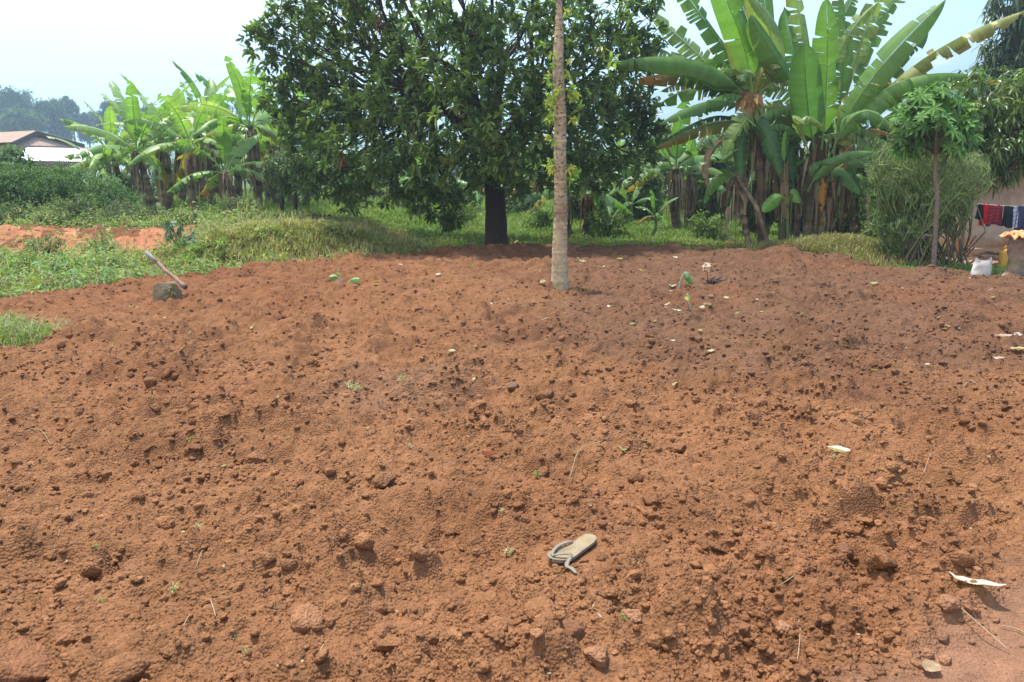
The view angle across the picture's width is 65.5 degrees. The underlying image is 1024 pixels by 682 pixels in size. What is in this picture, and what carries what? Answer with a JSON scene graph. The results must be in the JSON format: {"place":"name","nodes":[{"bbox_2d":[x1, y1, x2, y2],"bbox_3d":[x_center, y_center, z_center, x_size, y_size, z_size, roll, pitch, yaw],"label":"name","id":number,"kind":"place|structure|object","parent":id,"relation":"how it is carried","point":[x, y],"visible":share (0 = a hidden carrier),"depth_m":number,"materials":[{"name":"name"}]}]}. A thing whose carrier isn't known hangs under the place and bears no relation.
{"place":"outdoors","nodes":[
{"label":"outdoors","id":0,"kind":"place"},
{"bbox_2d":[0,177,1005,346],"bbox_3d":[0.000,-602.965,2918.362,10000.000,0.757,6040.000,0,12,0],"label":"ground","id":1,"kind":"structure","parent":0,"point":[150,234],"depth_m":16.74,"materials":[{"name":"soil"}]},
{"bbox_2d":[0,85,34,121],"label":"tree","id":2,"kind":"object","parent":1,"relation":"on","point":[9,97],"visible":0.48,"depth_m":197.74,"materials":[{"name":"green plant"}]},
{"bbox_2d":[0,143,40,199],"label":"shrub","id":3,"kind":"object","parent":1,"relation":"on","point":[8,157],"visible":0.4,"depth_m":22.30,"materials":[{"name":"green plant"}]},
{"bbox_2d":[0,104,49,131],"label":"tree","id":4,"kind":"object","parent":1,"relation":"on","point":[15,118],"visible":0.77,"depth_m":178.23,"materials":[{"name":"green plant"}]},
{"bbox_2d":[0,248,49,280],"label":"weed bush","id":5,"kind":"object","parent":1,"relation":"on","point":[12,263],"visible":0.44,"depth_m":12.82,"materials":[{"name":"green plant"}]},
{"bbox_2d":[0,192,55,225],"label":"weed bush","id":6,"kind":"object","parent":1,"relation":"on","point":[12,215],"visible":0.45,"depth_m":18.59,"materials":[{"name":"green plant"}]},
{"bbox_2d":[0,130,84,156],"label":"house","id":7,"kind":"structure","parent":1,"relation":"on","point":[31,139],"depth_m":53.27,"materials":[{"name":"white paint"}]},
{"bbox_2d":[21,232,69,258],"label":"weed bush","id":8,"kind":"object","parent":1,"relation":"on","point":[50,246],"visible":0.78,"depth_m":15.32,"materials":[{"name":"green plant"}]},
{"bbox_2d":[0,158,100,219],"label":"bush","id":9,"kind":"object","parent":1,"relation":"on","point":[17,183],"visible":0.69,"depth_m":20.59,"materials":[{"name":"green plant"}]},
{"bbox_2d":[29,97,74,139],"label":"tree","id":10,"kind":"object","parent":1,"relation":"on","point":[52,111],"visible":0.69,"depth_m":189.02,"materials":[{"name":"green plant"}]},
{"bbox_2d":[26,248,85,277],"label":"weed bush","id":11,"kind":"object","parent":1,"relation":"on","point":[54,260],"visible":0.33,"depth_m":12.45,"materials":[{"name":"green plant"}]},
{"bbox_2d":[22,147,91,197],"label":"shed","id":12,"kind":"structure","parent":1,"relation":"on","point":[45,155],"depth_m":42.29,"materials":[{"name":"metal"}]},
{"bbox_2d":[0,260,115,291],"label":"cut stalks","id":13,"kind":"object","parent":1,"relation":"on","point":[100,280],"visible":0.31,"depth_m":11.65,"materials":[{"name":"green plant"}]},
{"bbox_2d":[34,163,103,186],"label":"shrub","id":14,"kind":"object","parent":1,"relation":"on","point":[80,172],"visible":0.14,"depth_m":22.91,"materials":[{"name":"green plant"}]},
{"bbox_2d":[33,189,109,226],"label":"weed bush","id":15,"kind":"object","parent":1,"relation":"on","point":[69,210],"visible":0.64,"depth_m":18.65,"materials":[{"name":"green plant"}]},
{"bbox_2d":[61,95,82,140],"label":"tree","id":16,"kind":"object","parent":1,"relation":"on","point":[71,107],"visible":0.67,"depth_m":206.63,"materials":[{"name":"green plant"}]},
{"bbox_2d":[76,110,103,147],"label":"tree","id":17,"kind":"object","parent":1,"relation":"on","point":[87,117],"visible":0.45,"depth_m":211.06,"materials":[{"name":"green plant"}]},
{"bbox_2d":[47,127,151,181],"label":"banana plant","id":18,"kind":"object","parent":1,"relation":"on","point":[100,169],"visible":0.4,"depth_m":24.63,"materials":[{"name":"green plant"}]},
{"bbox_2d":[83,171,125,206],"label":"shrub","id":19,"kind":"object","parent":1,"relation":"on","point":[93,180],"visible":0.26,"depth_m":22.34,"materials":[{"name":"green plant"}]},
{"bbox_2d":[63,177,148,219],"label":"bush","id":20,"kind":"object","parent":1,"relation":"on","point":[111,193],"visible":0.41,"depth_m":21.10,"materials":[{"name":"green plant"}]},
{"bbox_2d":[91,100,121,145],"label":"tree","id":21,"kind":"object","parent":1,"relation":"on","point":[104,105],"visible":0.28,"depth_m":202.66,"materials":[{"name":"green plant"}]},
{"bbox_2d":[60,101,172,193],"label":"banana plant","id":22,"kind":"object","parent":1,"relation":"on","point":[110,117],"visible":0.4,"depth_m":25.39,"materials":[{"name":"green plant"}]},
{"bbox_2d":[101,197,163,227],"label":"weed bush","id":23,"kind":"object","parent":1,"relation":"on","point":[112,214],"visible":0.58,"depth_m":18.82,"materials":[{"name":"green plant"}]},
{"bbox_2d":[64,79,205,213],"bbox_3d":[-11.508,-5.944,24.599,3.836,4.254,3.391,-5,13,-23],"label":"banana plant","id":24,"kind":"object","parent":1,"relation":"on","point":[130,106],"visible":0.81,"depth_m":24.16,"materials":[{"name":"green plant"}]},
{"bbox_2d":[90,93,192,208],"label":"banana plant","id":25,"kind":"object","parent":1,"relation":"on","point":[113,104],"visible":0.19,"depth_m":27.96,"materials":[{"name":"green plant"}]},
{"bbox_2d":[94,80,223,209],"bbox_3d":[-11.869,-6.577,26.936,4.358,4.419,3.304,6,13,26],"label":"banana plant","id":26,"kind":"object","parent":1,"relation":"on","point":[164,159],"visible":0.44,"depth_m":26.81,"materials":[{"name":"green plant"}]},
{"bbox_2d":[115,74,205,205],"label":"banana plant","id":27,"kind":"object","parent":1,"relation":"on","point":[175,93],"visible":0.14,"depth_m":29.86,"materials":[{"name":"green plant"}]},
{"bbox_2d":[121,93,227,202],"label":"banana plant","id":28,"kind":"object","parent":1,"relation":"on","point":[176,165],"visible":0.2,"depth_m":29.16,"materials":[{"name":"green plant"}]},
{"bbox_2d":[163,220,196,250],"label":"castor plant","id":29,"kind":"object","parent":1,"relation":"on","point":[168,226],"visible":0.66,"depth_m":14.71,"materials":[{"name":"green plant"}]},
{"bbox_2d":[156,208,219,227],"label":"weed bush","id":30,"kind":"object","parent":1,"relation":"on","point":[180,217],"visible":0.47,"depth_m":17.51,"materials":[{"name":"green plant"}]},
{"bbox_2d":[139,152,243,201],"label":"banana plant","id":31,"kind":"object","parent":1,"relation":"on","point":[154,185],"visible":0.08,"depth_m":35.91,"materials":[{"name":"brown plant"}]},
{"bbox_2d":[157,76,229,201],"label":"banana plant","id":32,"kind":"object","parent":1,"relation":"on","point":[190,100],"visible":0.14,"depth_m":30.05,"materials":[{"name":"green plant"}]},
{"bbox_2d":[123,93,269,209],"bbox_3d":[-9.665,-5.572,24.096,3.779,3.705,3.769,-7,13,-29],"label":"banana plant","id":33,"kind":"object","parent":1,"relation":"on","point":[189,126],"visible":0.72,"depth_m":23.64,"materials":[{"name":"green plant"}]},
{"bbox_2d":[182,235,230,257],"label":"weed bush","id":34,"kind":"object","parent":1,"relation":"on","point":[219,243],"visible":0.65,"depth_m":14.28,"materials":[{"name":"green plant"}]},
{"bbox_2d":[164,61,264,205],"bbox_3d":[-9.761,-6.697,26.600,3.836,4.819,4.222,-7,14,-30],"label":"banana plant","id":35,"kind":"object","parent":1,"relation":"on","point":[212,88],"visible":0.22,"depth_m":26.15,"materials":[{"name":"green plant"}]},
{"bbox_2d":[165,73,270,203],"bbox_3d":[-9.892,-6.792,27.828,4.213,4.598,3.837,-9,15,-38],"label":"banana plant","id":36,"kind":"object","parent":1,"relation":"on","point":[238,181],"visible":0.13,"depth_m":27.81,"materials":[{"name":"green plant"}]},
{"bbox_2d":[166,116,279,210],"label":"banana plant","id":37,"kind":"object","parent":1,"relation":"on","point":[225,177],"visible":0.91,"depth_m":22.43,"materials":[{"name":"green plant"}]},
{"bbox_2d":[0,196,451,297],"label":"ground weeds","id":38,"kind":"object","parent":1,"relation":"on","point":[135,272],"visible":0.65,"depth_m":14.77,"materials":[{"name":"green plant"}]},
{"bbox_2d":[208,190,263,222],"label":"weed bush","id":39,"kind":"object","parent":1,"relation":"on","point":[236,201],"visible":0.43,"depth_m":18.72,"materials":[{"name":"green plant"}]},
{"bbox_2d":[173,56,301,210],"bbox_3d":[-7.528,-5.914,23.256,4.025,4.593,3.888,-9,15,-38],"label":"banana plant","id":40,"kind":"object","parent":1,"relation":"on","point":[241,91],"visible":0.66,"depth_m":22.98,"materials":[{"name":"green plant"}]},
{"bbox_2d":[221,71,287,202],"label":"banana plant","id":41,"kind":"object","parent":1,"relation":"on","point":[267,142],"visible":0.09,"depth_m":28.89,"materials":[{"name":"green plant"}]},
{"bbox_2d":[229,88,329,205],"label":"banana plant","id":42,"kind":"object","parent":1,"relation":"on","point":[275,148],"visible":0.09,"depth_m":25.96,"materials":[{"name":"green plant"}]},
{"bbox_2d":[259,148,309,211],"bbox_3d":[-6.281,-4.557,22.384,1.407,2.375,1.576,7,13,29],"label":"tree","id":43,"kind":"object","parent":1,"relation":"on","point":[273,192],"visible":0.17,"depth_m":22.23,"materials":[{"name":"green plant"}]},
{"bbox_2d":[259,144,328,212],"bbox_3d":[-5.699,-4.210,21.030,1.806,2.190,1.529,0,12,0],"label":"tree","id":44,"kind":"object","parent":1,"relation":"on","point":[285,187],"visible":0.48,"depth_m":20.70,"materials":[{"name":"green plant"}]},
{"bbox_2d":[312,219,359,241],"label":"weed bush","id":45,"kind":"object","parent":1,"relation":"on","point":[350,230],"visible":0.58,"depth_m":15.93,"materials":[{"name":"green plant"}]},
{"bbox_2d":[236,0,672,245],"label":"mango tree","id":46,"kind":"object","parent":1,"relation":"on","point":[417,106],"visible":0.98,"depth_m":16.78,"materials":[{"name":"green plant"}]},
{"bbox_2d":[444,200,482,227],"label":"weed bush","id":47,"kind":"object","parent":1,"relation":"on","point":[471,211],"visible":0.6,"depth_m":24.52,"materials":[{"name":"green plant"}]},
{"bbox_2d":[505,181,541,217],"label":"bushy tree","id":48,"kind":"object","parent":1,"relation":"on","point":[510,204],"visible":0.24,"depth_m":31.16,"materials":[{"name":"green plant"}]},
{"bbox_2d":[521,203,553,230],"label":"weed bush","id":49,"kind":"object","parent":1,"relation":"on","point":[544,213],"visible":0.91,"depth_m":23.66,"materials":[{"name":"green plant"}]},
{"bbox_2d":[171,184,957,260],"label":"grass","id":50,"kind":"structure","parent":1,"relation":"on","point":[644,230],"depth_m":21.70,"materials":[{"name":"green plant"}]},
{"bbox_2d":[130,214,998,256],"bbox_3d":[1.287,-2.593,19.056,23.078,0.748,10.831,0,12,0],"label":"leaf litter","id":51,"kind":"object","parent":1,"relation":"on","point":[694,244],"visible":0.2,"depth_m":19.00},
{"bbox_2d":[508,143,634,237],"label":"banana plant","id":52,"kind":"object","parent":1,"relation":"on","point":[617,204],"visible":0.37,"depth_m":21.13,"materials":[{"name":"green plant"}]},
{"bbox_2d":[538,134,649,234],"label":"banana plant","id":53,"kind":"object","parent":1,"relation":"on","point":[587,207],"visible":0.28,"depth_m":21.67,"materials":[{"name":"green plant"}]},
{"bbox_2d":[567,180,623,223],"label":"bushy tree","id":54,"kind":"object","parent":1,"relation":"on","point":[614,195],"visible":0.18,"depth_m":26.35,"materials":[{"name":"green plant"}]},
{"bbox_2d":[584,207,636,236],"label":"weed bush","id":55,"kind":"object","parent":1,"relation":"on","point":[603,219],"visible":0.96,"depth_m":21.09,"materials":[{"name":"green plant"}]},
{"bbox_2d":[597,146,668,222],"bbox_3d":[4.063,-5.224,27.591,2.500,3.244,1.983,-8,14,-33],"label":"bushy tree","id":56,"kind":"object","parent":1,"relation":"on","point":[654,184],"visible":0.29,"depth_m":27.35,"materials":[{"name":"green plant"}]},
{"bbox_2d":[609,182,658,223],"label":"banana plant","id":57,"kind":"object","parent":1,"relation":"on","point":[628,203],"visible":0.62,"depth_m":25.64,"materials":[{"name":"green plant"}]},
{"bbox_2d":[635,190,677,238],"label":"banana plant","id":58,"kind":"object","parent":1,"relation":"on","point":[653,205],"visible":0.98,"depth_m":20.27,"materials":[{"name":"green plant"}]},
{"bbox_2d":[629,124,686,200],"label":"bushy tree","id":59,"kind":"object","parent":1,"relation":"on","point":[662,158],"visible":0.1,"depth_m":42.18,"materials":[{"name":"green plant"}]},
{"bbox_2d":[608,101,728,230],"bbox_3d":[4.571,-4.861,22.782,3.158,3.844,2.942,-10,15,-40],"label":"banana plant","id":60,"kind":"object","parent":1,"relation":"on","point":[680,152],"visible":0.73,"depth_m":22.90,"materials":[{"name":"green plant"}]},
{"bbox_2d":[646,123,730,227],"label":"banana plant","id":61,"kind":"object","parent":1,"relation":"on","point":[689,200],"visible":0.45,"depth_m":23.70,"materials":[{"name":"green plant"}]},
{"bbox_2d":[611,0,788,244],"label":"banana plant","id":62,"kind":"object","parent":1,"relation":"on","point":[738,78],"visible":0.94,"depth_m":17.23,"materials":[{"name":"green plant"}]},
{"bbox_2d":[687,209,730,239],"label":"weed bush","id":63,"kind":"object","parent":1,"relation":"on","point":[708,226],"visible":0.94,"depth_m":20.11,"materials":[{"name":"green plant"}]},
{"bbox_2d":[681,140,738,223],"bbox_3d":[6.330,-4.939,25.592,2.003,2.942,1.793,0,12,0],"label":"bushy tree","id":64,"kind":"object","parent":1,"relation":"on","point":[702,188],"visible":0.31,"depth_m":25.47,"materials":[{"name":"green plant"}]},
{"bbox_2d":[702,135,754,245],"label":"banana plant","id":65,"kind":"object","parent":1,"relation":"on","point":[713,185],"visible":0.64,"depth_m":17.85,"materials":[{"name":"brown plant"}]},
{"bbox_2d":[725,161,778,233],"bbox_3d":[6.362,-3.786,21.184,1.640,2.394,1.190,0,12,0],"label":"bushy tree","id":66,"kind":"object","parent":1,"relation":"on","point":[750,213],"visible":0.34,"depth_m":21.05,"materials":[{"name":"plant"}]},
{"bbox_2d":[735,170,768,244],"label":"banana plant","id":67,"kind":"object","parent":1,"relation":"on","point":[756,208],"visible":0.8,"depth_m":17.58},
{"bbox_2d":[753,138,805,240],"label":"banana plant","id":68,"kind":"object","parent":1,"relation":"on","point":[780,182],"visible":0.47,"depth_m":17.87,"materials":[{"name":"brown plant"}]},
{"bbox_2d":[762,131,800,241],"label":"banana plant","id":69,"kind":"object","parent":1,"relation":"on","point":[773,200],"visible":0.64,"depth_m":16.89,"materials":[{"name":"green plant"}]},
{"bbox_2d":[767,150,816,234],"bbox_3d":[7.623,-3.929,21.142,1.991,2.401,1.540,-10,16,-41],"label":"bushy tree","id":70,"kind":"object","parent":1,"relation":"on","point":[801,227],"visible":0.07,"depth_m":21.01,"materials":[{"name":"plant"}]},
{"bbox_2d":[775,143,826,238],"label":"banana plant","id":71,"kind":"object","parent":1,"relation":"on","point":[798,221],"visible":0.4,"depth_m":18.26,"materials":[{"name":"brown plant"}]},
{"bbox_2d":[719,0,883,237],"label":"banana plant","id":72,"kind":"object","parent":1,"relation":"on","point":[809,112],"visible":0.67,"depth_m":17.17,"materials":[{"name":"green plant"}]},
{"bbox_2d":[812,172,839,234],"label":"banana plant","id":73,"kind":"object","parent":1,"relation":"on","point":[826,203],"visible":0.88,"depth_m":17.87,"materials":[{"name":"brown plant"}]},
{"bbox_2d":[720,230,970,270],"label":"cut weeds","id":74,"kind":"object","parent":1,"relation":"on","point":[823,241],"visible":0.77,"depth_m":15.51,"materials":[{"name":"green plant"}]},
{"bbox_2d":[835,152,871,234],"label":"bushy tree","id":75,"kind":"object","parent":1,"relation":"on","point":[846,221],"visible":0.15,"depth_m":21.13,"materials":[{"name":"plant"}]},
{"bbox_2d":[836,143,874,236],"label":"banana plant","id":76,"kind":"object","parent":1,"relation":"on","point":[862,181],"visible":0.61,"depth_m":18.60,"materials":[{"name":"brown plant"}]},
{"bbox_2d":[740,0,1023,234],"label":"banana plant","id":77,"kind":"object","parent":1,"relation":"on","point":[881,94],"visible":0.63,"depth_m":17.28,"materials":[{"name":"green plant"}]},
{"bbox_2d":[858,125,906,239],"bbox_3d":[9.054,-3.748,19.078,1.220,2.923,1.267,11,16,44],"label":"bushy tree","id":78,"kind":"object","parent":1,"relation":"on","point":[873,186],"visible":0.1,"depth_m":19.01,"materials":[{"name":"green plant"}]},
{"bbox_2d":[837,107,1000,265],"bbox_3d":[7.525,-2.471,15.022,2.258,3.823,2.676,-7,14,-30],"label":"pencil bush","id":79,"kind":"object","parent":1,"relation":"on","point":[904,192],"visible":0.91,"depth_m":14.53,"materials":[{"name":"green plant"}]},
{"bbox_2d":[870,81,984,264],"bbox_3d":[7.143,-2.738,13.678,1.549,3.381,2.020,9,14,36],"label":"cassava tree","id":80,"kind":"object","parent":1,"relation":"on","point":[952,119],"visible":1,"depth_m":13.29,"materials":[{"name":"green plant"}]},
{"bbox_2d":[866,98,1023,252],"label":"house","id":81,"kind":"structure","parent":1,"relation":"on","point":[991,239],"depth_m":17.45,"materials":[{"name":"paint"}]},
{"bbox_2d":[957,198,1002,259],"bbox_3d":[9.792,-2.133,15.594,1.859,1.348,0.076,3,12,13],"label":"washing line","id":82,"kind":"object","parent":1,"relation":"on","point":[963,233],"visible":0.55,"depth_m":15.78,"materials":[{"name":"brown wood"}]},
{"bbox_2d":[985,205,1002,225],"bbox_3d":[9.467,-2.456,15.624,0.291,0.414,0.140,0,12,0],"label":"garment","id":83,"kind":"object","parent":82,"relation":"hanging from","point":[994,214],"visible":1,"depth_m":15.59,"materials":[{"name":"fabric"}]},
{"bbox_2d":[947,63,1023,199],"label":"mango tree","id":84,"kind":"object","parent":1,"relation":"on","point":[998,150],"visible":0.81,"depth_m":16.22,"materials":[{"name":"green plant"}]},
{"bbox_2d":[968,0,1023,97],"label":"tall tree","id":85,"kind":"object","parent":1,"relation":"on","point":[1010,49],"visible":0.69,"depth_m":23.59,"materials":[{"name":"green plant"}]},
{"bbox_2d":[1001,233,1023,275],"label":"sack","id":86,"kind":"object","parent":1,"relation":"on","point":[1015,254],"visible":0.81,"depth_m":12.21,"materials":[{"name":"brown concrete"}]},
{"bbox_2d":[0,0,1013,147],"label":"sky","id":87,"kind":"structure","parent":0,"point":[56,49],"materials":[{"name":"white"}]},
{"bbox_2d":[0,222,1023,681],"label":"soil field","id":88,"kind":"structure","parent":0,"point":[360,620],"depth_m":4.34,"materials":[{"name":"soil"}]},
{"bbox_2d":[0,638,56,681],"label":"soil clod","id":89,"kind":"object","parent":88,"relation":"on","point":[24,660],"visible":0.95,"depth_m":2.44,"materials":[{"name":"soil"}]},
{"bbox_2d":[0,307,76,347],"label":"cut grass","id":90,"kind":"structure","parent":88,"relation":"on","point":[17,333],"depth_m":7.90,"materials":[{"name":"green plant"}]},
{"bbox_2d":[95,652,150,681],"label":"soil clod","id":91,"kind":"object","parent":88,"relation":"on","point":[128,667],"visible":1,"depth_m":2.38,"materials":[{"name":"soil"}]},
{"bbox_2d":[122,557,146,577],"bbox_3d":[-1.537,0.927,3.247,0.096,0.072,0.115,0,12,0],"label":"soil clod","id":92,"kind":"object","parent":88,"relation":"on","point":[130,567],"visible":0.72,"depth_m":3.23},
{"bbox_2d":[144,250,187,302],"bbox_3d":[-4.455,-0.786,10.044,0.741,0.666,0.287,6,13,28],"label":"hoe","id":93,"kind":"object","parent":88,"relation":"on","point":[159,293],"visible":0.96,"depth_m":9.95,"materials":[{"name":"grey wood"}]},
{"bbox_2d":[97,217,426,272],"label":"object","id":94,"kind":"object","parent":88,"relation":"on","point":[245,239],"visible":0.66,"depth_m":15.16,"materials":[{"name":"green plant"}]},
{"bbox_2d":[288,603,323,632],"bbox_3d":[-0.713,0.967,2.751,0.124,0.082,0.122,0,12,0],"label":"soil clod","id":95,"kind":"object","parent":88,"relation":"on","point":[304,618],"visible":0.9,"depth_m":2.74,"materials":[{"name":"soil"}]},
{"bbox_2d":[371,472,396,488],"bbox_3d":[-0.647,0.698,3.994,0.095,0.079,0.134,6,13,25],"label":"soil clod","id":96,"kind":"object","parent":88,"relation":"on","point":[383,480],"visible":0.98,"depth_m":3.96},
{"bbox_2d":[376,634,407,651],"bbox_3d":[-0.397,1.003,2.631,0.108,0.046,0.065,0,12,0],"label":"soil clod","id":97,"kind":"object","parent":88,"relation":"on","point":[390,642],"visible":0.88,"depth_m":2.61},
{"bbox_2d":[523,596,555,620],"bbox_3d":[0.102,0.946,2.790,0.126,0.077,0.146,5,13,23],"label":"soil clod","id":98,"kind":"object","parent":88,"relation":"on","point":[533,607],"visible":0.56,"depth_m":2.77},
{"bbox_2d":[537,0,581,290],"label":"papaya tree","id":99,"kind":"object","parent":88,"relation":"on","point":[560,280],"visible":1,"depth_m":10.74,"materials":[{"name":"brown plant"}]},
{"bbox_2d":[547,534,596,573],"bbox_3d":[0.224,0.841,3.155,0.161,0.036,0.356,4,12,18],"label":"flip flop","id":100,"kind":"object","parent":88,"relation":"on","point":[568,553],"visible":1,"depth_m":3.19},
{"bbox_2d":[562,619,585,641],"bbox_3d":[0.182,0.938,2.568,0.114,0.070,0.092,0,12,0],"label":"soil clod","id":101,"kind":"object","parent":88,"relation":"on","point":[576,629],"visible":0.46,"depth_m":2.55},
{"bbox_2d":[582,646,607,668],"bbox_3d":[0.258,0.982,2.488,0.088,0.063,0.100,0,12,0],"label":"soil clod","id":102,"kind":"object","parent":88,"relation":"on","point":[596,656],"visible":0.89,"depth_m":2.46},
{"bbox_2d":[754,542,774,557],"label":"soil clod","id":103,"kind":"object","parent":88,"relation":"on","point":[762,549],"visible":0.96,"depth_m":3.23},
{"bbox_2d":[865,545,897,568],"bbox_3d":[1.487,0.879,3.209,0.105,0.102,0.140,0,12,0],"label":"soil clod","id":104,"kind":"object","parent":88,"relation":"on","point":[877,557],"visible":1,"depth_m":3.18,"materials":[{"name":"soil"}]},
{"bbox_2d":[887,261,1006,274],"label":"herbs","id":105,"kind":"object","parent":88,"relation":"on","point":[995,272],"visible":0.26,"depth_m":14.07,"materials":[{"name":"green plant"}]},
{"bbox_2d":[939,594,960,612],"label":"soil clod","id":106,"kind":"object","parent":88,"relation":"on","point":[948,603],"visible":1,"depth_m":2.85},
{"bbox_2d":[970,257,991,275],"bbox_3d":[7.326,-1.149,12.420,0.325,0.319,0.223,0,12,0],"label":"sack","id":107,"kind":"object","parent":88,"relation":"on","point":[981,267],"visible":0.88,"depth_m":12.36,"materials":[{"name":"plastic"}]},
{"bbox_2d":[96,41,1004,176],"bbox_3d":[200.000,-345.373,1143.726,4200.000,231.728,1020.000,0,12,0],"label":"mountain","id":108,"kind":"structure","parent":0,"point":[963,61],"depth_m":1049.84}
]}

